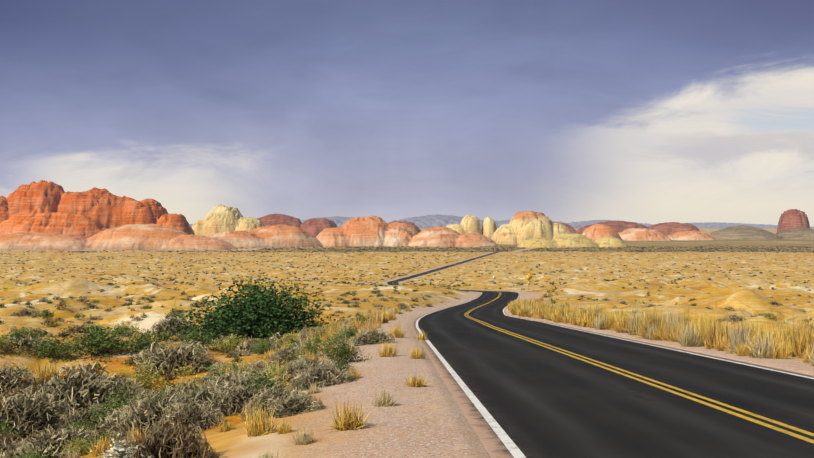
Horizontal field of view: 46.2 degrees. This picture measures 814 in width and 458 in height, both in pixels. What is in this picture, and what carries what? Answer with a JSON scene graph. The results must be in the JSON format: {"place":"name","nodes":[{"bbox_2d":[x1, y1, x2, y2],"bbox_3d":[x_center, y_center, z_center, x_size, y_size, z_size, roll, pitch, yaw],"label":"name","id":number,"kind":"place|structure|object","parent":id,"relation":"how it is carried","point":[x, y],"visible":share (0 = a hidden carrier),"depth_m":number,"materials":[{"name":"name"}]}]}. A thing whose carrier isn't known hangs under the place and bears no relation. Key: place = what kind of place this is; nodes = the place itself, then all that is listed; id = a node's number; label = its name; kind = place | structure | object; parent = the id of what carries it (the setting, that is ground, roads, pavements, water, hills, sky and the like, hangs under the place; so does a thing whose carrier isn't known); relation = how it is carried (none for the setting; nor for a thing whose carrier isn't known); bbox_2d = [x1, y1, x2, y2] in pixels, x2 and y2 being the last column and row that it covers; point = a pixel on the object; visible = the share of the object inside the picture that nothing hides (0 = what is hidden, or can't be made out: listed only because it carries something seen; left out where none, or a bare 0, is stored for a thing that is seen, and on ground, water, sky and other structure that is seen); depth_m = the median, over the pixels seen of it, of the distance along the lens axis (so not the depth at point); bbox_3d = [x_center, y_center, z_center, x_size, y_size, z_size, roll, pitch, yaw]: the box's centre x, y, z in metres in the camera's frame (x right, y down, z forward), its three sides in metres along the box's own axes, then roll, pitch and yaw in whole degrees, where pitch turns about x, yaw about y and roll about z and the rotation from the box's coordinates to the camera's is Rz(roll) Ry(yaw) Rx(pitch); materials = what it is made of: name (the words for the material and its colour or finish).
{"place":"outdoors","nodes":[
{"label":"outdoors","id":0,"kind":"place"},
{"bbox_2d":[0,226,813,457],"bbox_3d":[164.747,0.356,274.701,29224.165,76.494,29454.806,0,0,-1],"label":"desert ground","id":1,"kind":"structure","parent":0,"point":[428,420],"depth_m":150.11,"materials":[{"name":"beige sand"}]},
{"bbox_2d":[0,180,194,238],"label":"rock formation","id":2,"kind":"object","parent":1,"relation":"on","point":[44,206],"visible":0.54,"depth_m":1511.40,"materials":[{"name":"stone"}]},
{"bbox_2d":[0,224,262,250],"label":"rock mounds","id":3,"kind":"object","parent":1,"relation":"on","point":[142,237],"visible":0.94,"depth_m":1406.77,"materials":[{"name":"stone"}]},
{"bbox_2d":[192,204,264,235],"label":"rock formation","id":4,"kind":"object","parent":1,"relation":"on","point":[220,218],"visible":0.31,"depth_m":1707.32,"materials":[{"name":"stone"}]},
{"bbox_2d":[157,271,350,343],"bbox_3d":[-8.900,4.888,59.187,13.475,4.482,14.608,0,0,-1],"label":"green bush","id":5,"kind":"object","parent":1,"relation":"on","point":[259,314],"visible":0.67,"depth_m":57.63,"materials":[{"name":"green plant"}]},
{"bbox_2d":[208,225,344,247],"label":"pink rock slopes","id":6,"kind":"structure","parent":1,"relation":"on","point":[273,236],"depth_m":1606.49,"materials":[{"name":"stone"}]},
{"bbox_2d":[257,213,420,237],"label":"rock hills","id":7,"kind":"structure","parent":1,"relation":"on","point":[314,227],"depth_m":2648.44,"materials":[{"name":"stone"}]},
{"bbox_2d":[316,215,417,246],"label":"rock formation","id":8,"kind":"object","parent":1,"relation":"on","point":[374,231],"visible":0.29,"depth_m":1652.61,"materials":[{"name":"stone"}]},
{"bbox_2d":[1,277,810,322],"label":"shrubs","id":9,"kind":"object","parent":1,"relation":"on","point":[378,295],"visible":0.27,"depth_m":153.07,"materials":[{"name":"plant"}]},
{"bbox_2d":[0,300,813,457],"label":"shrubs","id":10,"kind":"object","parent":1,"relation":"on","point":[129,418],"visible":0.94,"depth_m":21.62,"materials":[{"name":"plant"}]},
{"bbox_2d":[0,283,813,439],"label":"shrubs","id":11,"kind":"object","parent":1,"relation":"on","point":[526,308],"visible":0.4,"depth_m":54.31,"materials":[{"name":"plant"}]},
{"bbox_2d":[0,245,813,286],"bbox_3d":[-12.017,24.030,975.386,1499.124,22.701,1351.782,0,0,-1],"label":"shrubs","id":12,"kind":"object","parent":1,"relation":"on","point":[584,250],"visible":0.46,"depth_m":1035.16,"materials":[{"name":"plant"}]},
{"bbox_2d":[408,227,497,246],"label":"pink rock slopes","id":13,"kind":"structure","parent":1,"relation":"on","point":[440,237],"depth_m":1617.81,"materials":[{"name":"stone"}]},
{"bbox_2d":[446,215,496,238],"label":"rock domes","id":14,"kind":"structure","parent":1,"relation":"on","point":[469,223],"depth_m":1976.98,"materials":[{"name":"stone"}]},
{"bbox_2d":[525,273,531,284],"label":"curve warning sign","id":15,"kind":"object","parent":1,"relation":"on","point":[528,276],"visible":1,"depth_m":176.28,"materials":[{"name":"metal"}]},
{"bbox_2d":[491,211,570,244],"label":"rock formation","id":16,"kind":"object","parent":1,"relation":"on","point":[521,227],"visible":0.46,"depth_m":1808.73,"materials":[{"name":"stone"}]},
{"bbox_2d":[516,233,627,247],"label":"yellow rock","id":17,"kind":"object","parent":1,"relation":"on","point":[566,240],"visible":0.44,"depth_m":1574.16,"materials":[{"name":"stone"}]},
{"bbox_2d":[553,221,699,235],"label":"red rock","id":18,"kind":"object","parent":1,"relation":"on","point":[666,228],"visible":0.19,"depth_m":2870.34,"materials":[{"name":"stone"}]},
{"bbox_2d":[582,224,718,240],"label":"pink rock","id":19,"kind":"object","parent":1,"relation":"on","point":[594,232],"visible":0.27,"depth_m":2118.29,"materials":[{"name":"stone"}]},
{"bbox_2d":[709,225,813,239],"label":"distant hill","id":20,"kind":"structure","parent":1,"relation":"on","point":[742,232],"depth_m":2259.23,"materials":[{"name":"stone"}]},
{"bbox_2d":[0,0,813,226],"label":"sky","id":21,"kind":"structure","parent":0,"point":[652,112],"materials":[{"name":"blue"}]},
{"bbox_2d":[189,214,813,228],"bbox_3d":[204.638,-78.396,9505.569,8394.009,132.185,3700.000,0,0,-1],"label":"mountains","id":22,"kind":"structure","parent":0,"point":[429,221],"depth_m":8935.37,"materials":[{"name":"stone"}]},
{"bbox_2d":[387,252,813,457],"bbox_3d":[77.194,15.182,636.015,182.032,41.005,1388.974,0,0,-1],"label":"road asphalt","id":23,"kind":"structure","parent":0,"point":[536,400],"depth_m":15.33,"materials":[{"name":"black asphalt"}]},
{"bbox_2d":[404,277,525,457],"bbox_3d":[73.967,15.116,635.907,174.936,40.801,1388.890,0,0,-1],"label":"road line","id":24,"kind":"object","parent":23,"relation":"on","point":[509,443],"visible":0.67,"depth_m":13.24,"materials":[{"name":"white paint"}]},
{"bbox_2d":[392,253,813,435],"bbox_3d":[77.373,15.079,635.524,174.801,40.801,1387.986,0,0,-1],"label":"road line","id":25,"kind":"object","parent":23,"relation":"on","point":[767,419],"visible":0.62,"depth_m":15.32,"materials":[{"name":"yellow paint"}]},
{"bbox_2d":[398,255,813,443],"bbox_3d":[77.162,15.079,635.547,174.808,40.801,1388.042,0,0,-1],"label":"road line","id":26,"kind":"object","parent":23,"relation":"on","point":[750,419],"visible":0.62,"depth_m":14.46,"materials":[{"name":"yellow paint"}]},
{"bbox_2d":[404,256,813,378],"bbox_3d":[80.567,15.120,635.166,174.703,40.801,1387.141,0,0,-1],"label":"road line","id":27,"kind":"object","parent":23,"relation":"on","point":[673,349],"visible":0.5,"depth_m":25.52,"materials":[{"name":"white paint"}]},
{"bbox_2d":[776,209,809,233],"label":"rock butte","id":28,"kind":"object","parent":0,"point":[790,219],"visible":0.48,"depth_m":2583.04,"materials":[{"name":"stone"}]}
]}

